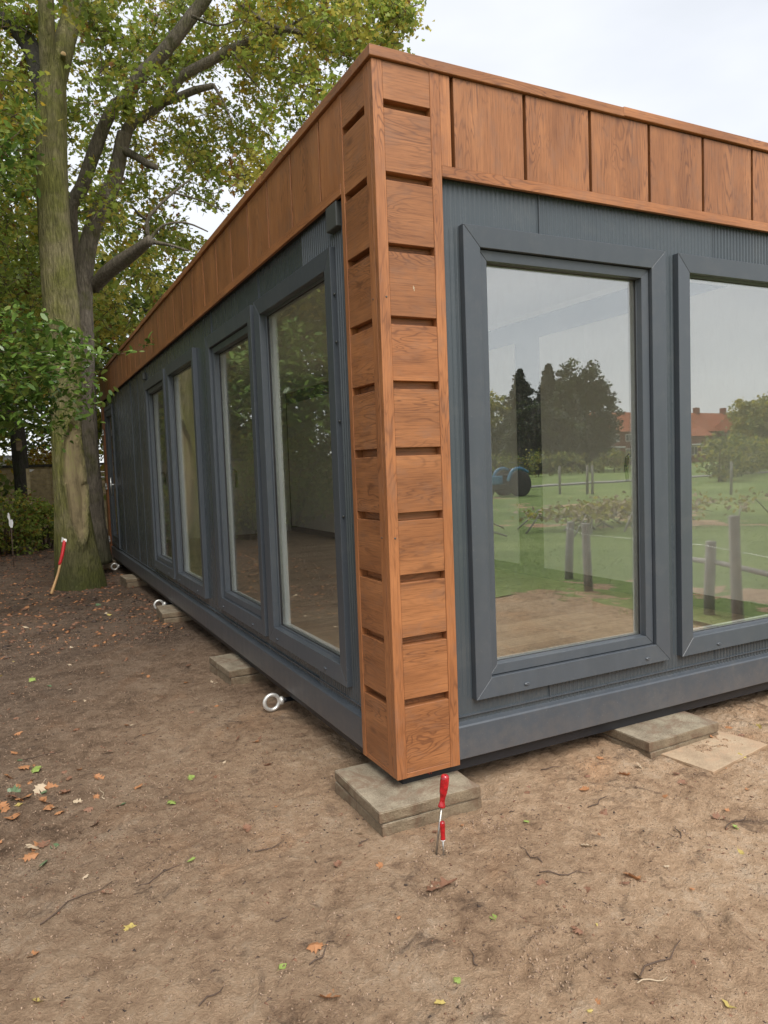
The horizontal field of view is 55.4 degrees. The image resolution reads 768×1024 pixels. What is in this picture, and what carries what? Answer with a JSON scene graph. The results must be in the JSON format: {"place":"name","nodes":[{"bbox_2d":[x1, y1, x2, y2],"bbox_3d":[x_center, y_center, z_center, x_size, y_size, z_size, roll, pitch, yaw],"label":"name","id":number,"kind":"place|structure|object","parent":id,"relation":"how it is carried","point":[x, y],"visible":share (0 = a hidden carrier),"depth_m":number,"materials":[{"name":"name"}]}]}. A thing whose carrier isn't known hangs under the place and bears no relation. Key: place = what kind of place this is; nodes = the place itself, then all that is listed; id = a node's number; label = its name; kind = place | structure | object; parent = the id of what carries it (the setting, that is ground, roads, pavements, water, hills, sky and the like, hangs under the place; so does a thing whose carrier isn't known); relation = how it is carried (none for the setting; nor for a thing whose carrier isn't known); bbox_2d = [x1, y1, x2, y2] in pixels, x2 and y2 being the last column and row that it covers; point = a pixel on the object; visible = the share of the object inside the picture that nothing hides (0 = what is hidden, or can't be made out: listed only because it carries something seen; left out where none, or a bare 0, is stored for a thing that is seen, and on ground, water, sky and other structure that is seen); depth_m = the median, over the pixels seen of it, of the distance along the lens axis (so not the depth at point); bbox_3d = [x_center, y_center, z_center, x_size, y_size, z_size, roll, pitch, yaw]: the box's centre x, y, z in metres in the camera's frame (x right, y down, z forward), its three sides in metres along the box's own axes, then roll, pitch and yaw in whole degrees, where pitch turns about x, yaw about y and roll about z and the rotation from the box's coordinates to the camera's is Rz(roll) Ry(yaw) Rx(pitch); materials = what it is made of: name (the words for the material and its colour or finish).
{"place":"outdoors","nodes":[
{"label":"outdoors","id":0,"kind":"place"},
{"bbox_2d":[0,455,52,513],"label":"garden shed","id":1,"kind":"structure","parent":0,"point":[8,457],"depth_m":23.75,"materials":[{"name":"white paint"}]},
{"bbox_2d":[0,492,767,1023],"bbox_3d":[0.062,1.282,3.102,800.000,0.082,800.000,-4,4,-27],"label":"ground","id":2,"kind":"structure","parent":0,"point":[496,780],"depth_m":2.69,"materials":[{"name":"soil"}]},
{"bbox_2d":[0,801,8,810],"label":"fallen leaf","id":3,"kind":"object","parent":2,"relation":"on","point":[3,804],"visible":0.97,"depth_m":3.31,"materials":[{"name":"orange plant"}]},
{"bbox_2d":[0,806,9,812],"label":"fallen leaf","id":4,"kind":"object","parent":2,"relation":"on","point":[5,808],"visible":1,"depth_m":3.25,"materials":[{"name":"orange plant"}]},
{"bbox_2d":[7,513,14,566],"bbox_3d":[-6.223,0.496,12.220,0.083,0.974,0.017,-4,4,-27],"label":"garden marker","id":5,"kind":"object","parent":2,"relation":"on","point":[10,522],"visible":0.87,"depth_m":12.21,"materials":[{"name":"white paint"}]},
{"bbox_2d":[3,813,19,819],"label":"fallen leaf","id":6,"kind":"object","parent":2,"relation":"on","point":[15,816],"visible":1,"depth_m":3.20,"materials":[{"name":"orange plant"}]},
{"bbox_2d":[7,785,20,791],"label":"fallen leaf","id":7,"kind":"object","parent":2,"relation":"on","point":[14,789],"visible":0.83,"depth_m":3.47,"materials":[{"name":"green plant"}]},
{"bbox_2d":[0,395,29,544],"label":"leaning tree","id":8,"kind":"object","parent":2,"relation":"on","point":[20,465],"visible":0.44,"depth_m":16.22,"materials":[{"name":"dark bark"},{"name":"green leaf"}]},
{"bbox_2d":[0,193,44,384],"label":"broadleaf tree","id":9,"kind":"object","parent":2,"relation":"on","point":[34,253],"depth_m":20.18,"materials":[{"name":"green plant"}]},
{"bbox_2d":[16,765,28,768],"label":"fallen leaf","id":10,"kind":"object","parent":2,"relation":"on","point":[24,767],"visible":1,"depth_m":3.71,"materials":[{"name":"orange plant"}]},
{"bbox_2d":[0,485,53,555],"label":"leafy bush","id":11,"kind":"object","parent":2,"relation":"on","point":[28,530],"visible":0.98,"depth_m":14.06,"materials":[{"name":"green plant"}]},
{"bbox_2d":[1,444,53,504],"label":"leafy bush","id":12,"kind":"object","parent":2,"relation":"on","point":[38,456],"visible":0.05,"depth_m":20.38,"materials":[{"name":"green plant"}]},
{"bbox_2d":[19,852,38,861],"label":"fallen leaf","id":13,"kind":"object","parent":2,"relation":"on","point":[33,855],"visible":0.98,"depth_m":2.89,"materials":[{"name":"orange plant"}]},
{"bbox_2d":[26,468,32,542],"bbox_3d":[-7.727,-0.051,15.962,0.070,1.796,0.070,-4,4,-27],"label":"wooden stake","id":14,"kind":"object","parent":2,"relation":"on","point":[28,479],"visible":0.42,"depth_m":15.89,"materials":[{"name":"brown wood"}]},
{"bbox_2d":[25,844,38,848],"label":"fallen leaf","id":15,"kind":"object","parent":2,"relation":"on","point":[32,846],"visible":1,"depth_m":2.94,"materials":[{"name":"beige plant"}]},
{"bbox_2d":[12,504,53,549],"bbox_3d":[-7.029,0.310,15.076,1.280,1.007,1.215,-4,4,-27],"label":"leafy bush","id":16,"kind":"object","parent":2,"relation":"on","point":[49,534],"visible":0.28,"depth_m":14.92,"materials":[{"name":"green plant"}]},
{"bbox_2d":[31,766,40,772],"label":"fallen leaf","id":17,"kind":"object","parent":2,"relation":"on","point":[36,769],"visible":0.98,"depth_m":3.70,"materials":[{"name":"green plant"}]},
{"bbox_2d":[33,780,45,794],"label":"fallen leaf","id":18,"kind":"object","parent":2,"relation":"on","point":[40,787],"visible":0.98,"depth_m":3.43,"materials":[{"name":"beige plant"}]},
{"bbox_2d":[37,796,47,802],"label":"fallen leaf","id":19,"kind":"object","parent":2,"relation":"on","point":[42,798],"visible":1,"depth_m":3.36,"materials":[{"name":"brown plant"}]},
{"bbox_2d":[37,840,49,849],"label":"fallen leaf","id":20,"kind":"object","parent":2,"relation":"on","point":[42,843],"visible":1,"depth_m":2.96,"materials":[{"name":"brown plant"}]},
{"bbox_2d":[43,802,53,809],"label":"fallen leaf","id":21,"kind":"object","parent":2,"relation":"on","point":[49,806],"visible":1,"depth_m":3.27,"materials":[{"name":"orange plant"}]},
{"bbox_2d":[44,781,57,788],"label":"fallen leaf","id":22,"kind":"object","parent":2,"relation":"on","point":[49,785],"visible":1,"depth_m":3.50,"materials":[{"name":"orange plant"}]},
{"bbox_2d":[0,463,107,535],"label":"board fence","id":23,"kind":"object","parent":2,"relation":"on","point":[40,477],"visible":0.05,"depth_m":18.71,"materials":[{"name":"brown wood"}]},
{"bbox_2d":[50,537,66,593],"bbox_3d":[-4.099,0.673,9.216,0.075,0.703,0.274,0,4,33],"label":"long axe","id":24,"kind":"object","parent":2,"relation":"on","point":[63,541],"visible":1,"depth_m":9.21,"materials":[{"name":"brown wood"}]},
{"bbox_2d":[59,789,69,793],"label":"fallen leaf","id":25,"kind":"object","parent":2,"relation":"on","point":[64,791],"visible":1,"depth_m":3.44,"materials":[{"name":"brown plant"}]},
{"bbox_2d":[0,0,139,590],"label":"mossy tree","id":26,"kind":"object","parent":2,"relation":"on","point":[45,62],"visible":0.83,"depth_m":9.52,"materials":[{"name":"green plant"}]},
{"bbox_2d":[0,201,142,479],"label":"broadleaf tree","id":27,"kind":"object","parent":2,"relation":"on","point":[39,444],"visible":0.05,"depth_m":21.08,"materials":[{"name":"green plant"}]},
{"bbox_2d":[40,881,111,924],"bbox_3d":[-1.075,1.358,2.555,0.029,0.018,0.281,0,4,35],"label":"twig","id":28,"kind":"object","parent":2,"relation":"on","point":[70,900],"visible":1,"depth_m":2.54,"materials":[{"name":"brown wood"}]},
{"bbox_2d":[0,95,153,452],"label":"cherry laurel","id":29,"kind":"object","parent":2,"relation":"on","point":[57,354],"visible":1,"depth_m":6.82,"materials":[{"name":"green plant"}]},
{"bbox_2d":[0,58,161,540],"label":"broadleaf tree","id":30,"kind":"object","parent":2,"relation":"on","point":[3,478],"visible":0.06,"depth_m":16.16,"materials":[{"name":"green plant"}]},
{"bbox_2d":[83,807,92,811],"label":"fallen leaf","id":31,"kind":"object","parent":2,"relation":"on","point":[87,809],"visible":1,"depth_m":3.25,"materials":[{"name":"brown plant"}]},
{"bbox_2d":[0,548,189,658],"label":"woodland litter","id":32,"kind":"object","parent":2,"relation":"on","point":[72,627],"visible":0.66,"depth_m":8.06,"materials":[{"name":"brown plant"}]},
{"bbox_2d":[94,773,104,778],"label":"fallen leaf","id":33,"kind":"object","parent":2,"relation":"on","point":[98,775],"visible":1,"depth_m":3.59,"materials":[{"name":"orange plant"}]},
{"bbox_2d":[10,194,201,499],"bbox_3d":[-5.936,-3.402,17.982,6.599,8.149,6.573,-4,4,-27],"label":"broadleaf tree","id":34,"kind":"object","parent":2,"relation":"on","point":[141,309],"visible":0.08,"depth_m":16.67,"materials":[{"name":"green plant"}]},
{"bbox_2d":[102,563,124,568],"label":"paving slab","id":35,"kind":"structure","parent":2,"relation":"on","point":[109,566],"depth_m":11.76,"materials":[{"name":"concrete"}]},
{"bbox_2d":[105,558,119,564],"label":"paving slab","id":36,"kind":"structure","parent":35,"relation":"on","point":[115,561],"depth_m":11.80,"materials":[{"name":"concrete"}]},
{"bbox_2d":[123,923,136,930],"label":"fallen leaf","id":37,"kind":"object","parent":2,"relation":"on","point":[127,927],"visible":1,"depth_m":2.41,"materials":[{"name":"yellow plant"}]},
{"bbox_2d":[120,579,147,587],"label":"paving slab","id":38,"kind":"structure","parent":2,"relation":"on","point":[134,584],"depth_m":9.76,"materials":[{"name":"concrete"}]},
{"bbox_2d":[120,574,142,582],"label":"paving slab","id":39,"kind":"structure","parent":38,"relation":"on","point":[128,578],"depth_m":9.78,"materials":[{"name":"concrete"}]},
{"bbox_2d":[138,864,180,885],"bbox_3d":[-0.828,1.339,2.699,0.169,0.019,0.022,-6,5,-44],"label":"twig","id":40,"kind":"object","parent":2,"relation":"on","point":[157,876],"visible":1,"depth_m":2.69,"materials":[{"name":"wood"}]},
{"bbox_2d":[157,612,191,622],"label":"paving slab","id":41,"kind":"structure","parent":2,"relation":"on","point":[177,619],"depth_m":7.29,"materials":[{"name":"concrete"}]},
{"bbox_2d":[156,604,186,617],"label":"paving slab","id":42,"kind":"structure","parent":41,"relation":"on","point":[167,611],"depth_m":7.32,"materials":[{"name":"concrete"}]},
{"bbox_2d":[198,987,222,1005],"bbox_3d":[-0.489,1.367,2.066,0.014,0.016,0.099,0,4,34],"label":"twig","id":43,"kind":"object","parent":2,"relation":"on","point":[201,1002],"visible":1,"depth_m":2.06,"materials":[{"name":"wood"}]},
{"bbox_2d":[30,0,434,564],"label":"forked oak","id":44,"kind":"object","parent":2,"relation":"on","point":[323,28],"visible":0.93,"depth_m":11.12,"materials":[{"name":"green plant"}]},
{"bbox_2d":[209,664,267,684],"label":"paving slab","id":45,"kind":"structure","parent":2,"relation":"on","point":[245,679],"depth_m":5.15,"materials":[{"name":"concrete"}]},
{"bbox_2d":[209,653,259,677],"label":"paving slab","id":46,"kind":"structure","parent":45,"relation":"on","point":[231,665],"depth_m":5.22,"materials":[{"name":"concrete"}]},
{"bbox_2d":[243,822,251,831],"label":"fallen leaf","id":47,"kind":"object","parent":2,"relation":"on","point":[247,827],"visible":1,"depth_m":3.01,"materials":[{"name":"brown plant"}]},
{"bbox_2d":[255,842,280,851],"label":"twig","id":48,"kind":"object","parent":2,"relation":"on","point":[267,848],"visible":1,"depth_m":2.84,"materials":[{"name":"brown wood"}]},
{"bbox_2d":[277,963,286,970],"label":"fallen leaf","id":49,"kind":"object","parent":2,"relation":"on","point":[281,967],"visible":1,"depth_m":2.17,"materials":[{"name":"green plant"}]},
{"bbox_2d":[306,942,326,953],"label":"fallen leaf","id":50,"kind":"object","parent":2,"relation":"on","point":[314,947],"visible":1,"depth_m":2.24,"materials":[{"name":"orange plant"}]},
{"bbox_2d":[309,941,329,964],"bbox_3d":[-0.185,1.334,2.218,0.017,0.019,0.127,0,4,28],"label":"twig","id":51,"kind":"object","parent":2,"relation":"on","point":[319,957],"visible":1,"depth_m":2.20,"materials":[{"name":"wood"}]},
{"bbox_2d":[319,989,346,998],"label":"fallen leaf","id":52,"kind":"object","parent":2,"relation":"on","point":[327,996],"visible":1,"depth_m":2.04,"materials":[{"name":"orange plant"}]},
{"bbox_2d":[334,860,342,866],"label":"fallen leaf","id":53,"kind":"object","parent":2,"relation":"on","point":[337,862],"visible":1,"depth_m":2.72,"materials":[{"name":"brown plant"}]},
{"bbox_2d":[376,862,382,868],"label":"fallen leaf","id":54,"kind":"object","parent":2,"relation":"on","point":[380,864],"visible":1,"depth_m":2.70,"materials":[{"name":"orange plant"}]},
{"bbox_2d":[335,781,481,836],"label":"paving slab","id":55,"kind":"structure","parent":2,"relation":"on","point":[408,823],"depth_m":3.04,"materials":[{"name":"concrete"}]},
{"bbox_2d":[335,761,480,823],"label":"paving slab","id":56,"kind":"structure","parent":55,"relation":"on","point":[377,793],"depth_m":3.10,"materials":[{"name":"concrete"}]},
{"bbox_2d":[98,43,767,783],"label":"modular cabin","id":57,"kind":"object","parent":56,"relation":"on","point":[434,425],"visible":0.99,"depth_m":3.79,"materials":[{"name":"brown wood"}]},
{"bbox_2d":[102,403,120,548],"bbox_3d":[-4.329,-0.560,11.598,0.136,2.220,1.020,-4,4,-27],"label":"door","id":58,"kind":"structure","parent":57,"relation":"in","point":[108,412],"depth_m":11.72,"materials":[{"name":"metal"}]},
{"bbox_2d":[111,563,123,569],"bbox_3d":[-4.115,0.841,11.366,0.260,0.115,0.052,-4,4,-27],"label":"lifting eye","id":59,"kind":"object","parent":57,"relation":"attached to","point":[118,565],"visible":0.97,"depth_m":11.34,"materials":[{"name":"silver metal"}]},
{"bbox_2d":[143,369,175,579],"bbox_3d":[-2.334,-0.394,7.812,0.176,2.088,1.205,-4,4,-27],"label":"window","id":60,"kind":"structure","parent":57,"relation":"in","point":[156,384],"depth_m":8.19,"materials":[{"name":"metal"}]},
{"bbox_2d":[153,599,171,608],"bbox_3d":[-2.368,0.998,7.928,0.260,0.115,0.052,-4,4,-27],"label":"lifting eye","id":61,"kind":"object","parent":57,"relation":"attached to","point":[162,602],"visible":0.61,"depth_m":7.90,"materials":[{"name":"silver metal"}]},
{"bbox_2d":[165,347,208,598],"bbox_3d":[-1.765,-0.339,6.630,0.120,2.088,1.210,-4,4,-27],"label":"window","id":62,"kind":"structure","parent":57,"relation":"in","point":[187,361],"depth_m":7.03,"materials":[{"name":"metal"}]},
{"bbox_2d":[204,305,268,636],"bbox_3d":[-0.994,-0.274,5.175,0.176,2.088,1.205,-4,4,-27],"label":"window","id":63,"kind":"structure","parent":57,"relation":"in","point":[239,330],"depth_m":5.53,"materials":[{"name":"metal"}]},
{"bbox_2d":[263,693,293,711],"bbox_3d":[-0.619,1.155,4.485,0.260,0.115,0.052,-4,4,-27],"label":"lifting eye","id":64,"kind":"object","parent":57,"relation":"attached to","point":[281,700],"visible":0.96,"depth_m":4.46,"materials":[{"name":"silver metal"}]},
{"bbox_2d":[253,247,352,687],"bbox_3d":[-0.441,-0.220,4.024,0.120,2.088,1.210,-4,4,-27],"label":"window","id":65,"kind":"structure","parent":57,"relation":"in","point":[319,273],"depth_m":4.19,"materials":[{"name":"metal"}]},
{"bbox_2d":[458,223,669,700],"bbox_3d":[0.879,-0.238,3.545,1.210,2.088,0.176,-4,4,-27],"label":"window frame","id":66,"kind":"structure","parent":57,"relation":"in","point":[481,248],"depth_m":3.51,"materials":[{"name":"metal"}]},
{"bbox_2d":[673,253,767,656],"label":"window","id":67,"kind":"structure","parent":57,"relation":"in","point":[687,268],"depth_m":3.83,"materials":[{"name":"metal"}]},
{"bbox_2d":[434,999,445,1003],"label":"fallen leaf","id":68,"kind":"object","parent":2,"relation":"on","point":[439,1001],"visible":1,"depth_m":2.01,"materials":[{"name":"yellow plant"}]},
{"bbox_2d":[435,774,448,854],"bbox_3d":[0.219,1.175,2.811,0.083,0.331,0.035,-4,4,-27],"label":"screwdriver","id":69,"kind":"object","parent":2,"relation":"on","point":[444,784],"visible":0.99,"depth_m":2.80,"materials":[{"name":"red plastic"}]},
{"bbox_2d":[426,876,457,890],"bbox_3d":[0.184,1.298,2.533,0.159,0.023,0.116,-16,-9,-18],"label":"fallen leaf","id":70,"kind":"object","parent":2,"relation":"on","point":[443,882],"visible":1,"depth_m":2.55,"materials":[{"name":"brown plant"}]},
{"bbox_2d":[440,820,444,855],"bbox_3d":[0.223,1.256,2.769,0.022,0.175,0.022,-4,4,-27],"label":"screwdriver","id":71,"kind":"object","parent":2,"relation":"on","point":[442,830],"visible":0.97,"depth_m":2.76,"materials":[{"name":"red plastic"}]},
{"bbox_2d":[453,977,460,983],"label":"fallen leaf","id":72,"kind":"object","parent":2,"relation":"on","point":[457,979],"visible":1,"depth_m":2.10,"materials":[{"name":"green plant"}]},
{"bbox_2d":[345,811,691,1021],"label":"soil clods","id":73,"kind":"object","parent":2,"relation":"on","point":[456,884],"visible":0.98,"depth_m":2.25,"materials":[{"name":"brown soil"}]},
{"bbox_2d":[519,846,542,861],"bbox_3d":[0.546,1.279,2.736,0.018,0.018,0.141,-4,4,-22],"label":"twig","id":74,"kind":"object","parent":2,"relation":"on","point":[532,857],"visible":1,"depth_m":2.71,"materials":[{"name":"brown wood"}]},
{"bbox_2d":[537,878,547,885],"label":"fallen leaf","id":75,"kind":"object","parent":2,"relation":"on","point":[540,882],"visible":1,"depth_m":2.55,"materials":[{"name":"brown plant"}]},
{"bbox_2d":[539,870,584,874],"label":"twig","id":76,"kind":"object","parent":2,"relation":"on","point":[557,873],"visible":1,"depth_m":2.60,"materials":[{"name":"brown wood"}]},
{"bbox_2d":[571,926,582,933],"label":"fallen leaf","id":77,"kind":"object","parent":2,"relation":"on","point":[579,931],"visible":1,"depth_m":2.27,"materials":[{"name":"brown plant"}]},
{"bbox_2d":[579,786,588,790],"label":"fallen leaf","id":78,"kind":"object","parent":2,"relation":"on","point":[583,788],"visible":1,"depth_m":3.24,"materials":[{"name":"orange plant"}]},
{"bbox_2d":[599,809,607,814],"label":"fallen leaf","id":79,"kind":"object","parent":2,"relation":"on","point":[604,812],"visible":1,"depth_m":3.03,"materials":[{"name":"brown plant"}]},
{"bbox_2d":[623,872,640,879],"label":"fallen leaf","id":80,"kind":"object","parent":2,"relation":"on","point":[634,877],"visible":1,"depth_m":2.57,"materials":[{"name":"orange plant"}]},
{"bbox_2d":[637,976,667,983],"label":"twig","id":81,"kind":"object","parent":2,"relation":"on","point":[639,981],"visible":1,"depth_m":2.06,"materials":[{"name":"beige wood"}]},
{"bbox_2d":[594,732,718,759],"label":"paving slab","id":82,"kind":"structure","parent":2,"relation":"on","point":[653,754],"depth_m":3.65,"materials":[{"name":"concrete"}]},
{"bbox_2d":[602,711,718,751],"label":"paving slab","id":83,"kind":"structure","parent":82,"relation":"on","point":[655,734],"depth_m":3.69,"materials":[{"name":"concrete"}]},
{"bbox_2d":[640,939,680,975],"bbox_3d":[0.821,1.316,2.155,0.225,0.010,0.029,-5,4,-35],"label":"twig","id":84,"kind":"object","parent":2,"relation":"on","point":[645,965],"visible":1,"depth_m":2.14,"materials":[{"name":"wood"}]},
{"bbox_2d":[677,779,686,784],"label":"fallen leaf","id":85,"kind":"object","parent":2,"relation":"on","point":[681,781],"visible":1,"depth_m":3.29,"materials":[{"name":"brown plant"}]},
{"bbox_2d":[661,731,767,774],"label":"paving slab","id":86,"kind":"object","parent":2,"relation":"on","point":[717,760],"depth_m":3.55,"materials":[{"name":"beige concrete"}]},
{"bbox_2d":[712,812,724,818],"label":"fallen leaf","id":87,"kind":"object","parent":2,"relation":"on","point":[715,816],"visible":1,"depth_m":2.96,"materials":[{"name":"brown plant"}]},
{"bbox_2d":[723,999,735,1007],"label":"fallen leaf","id":88,"kind":"object","parent":2,"relation":"on","point":[726,1003],"visible":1,"depth_m":1.98,"materials":[{"name":"yellow plant"}]},
{"bbox_2d":[0,0,767,471],"label":"sky","id":89,"kind":"structure","parent":0,"point":[704,63],"materials":[{"name":"white"}]}
]}

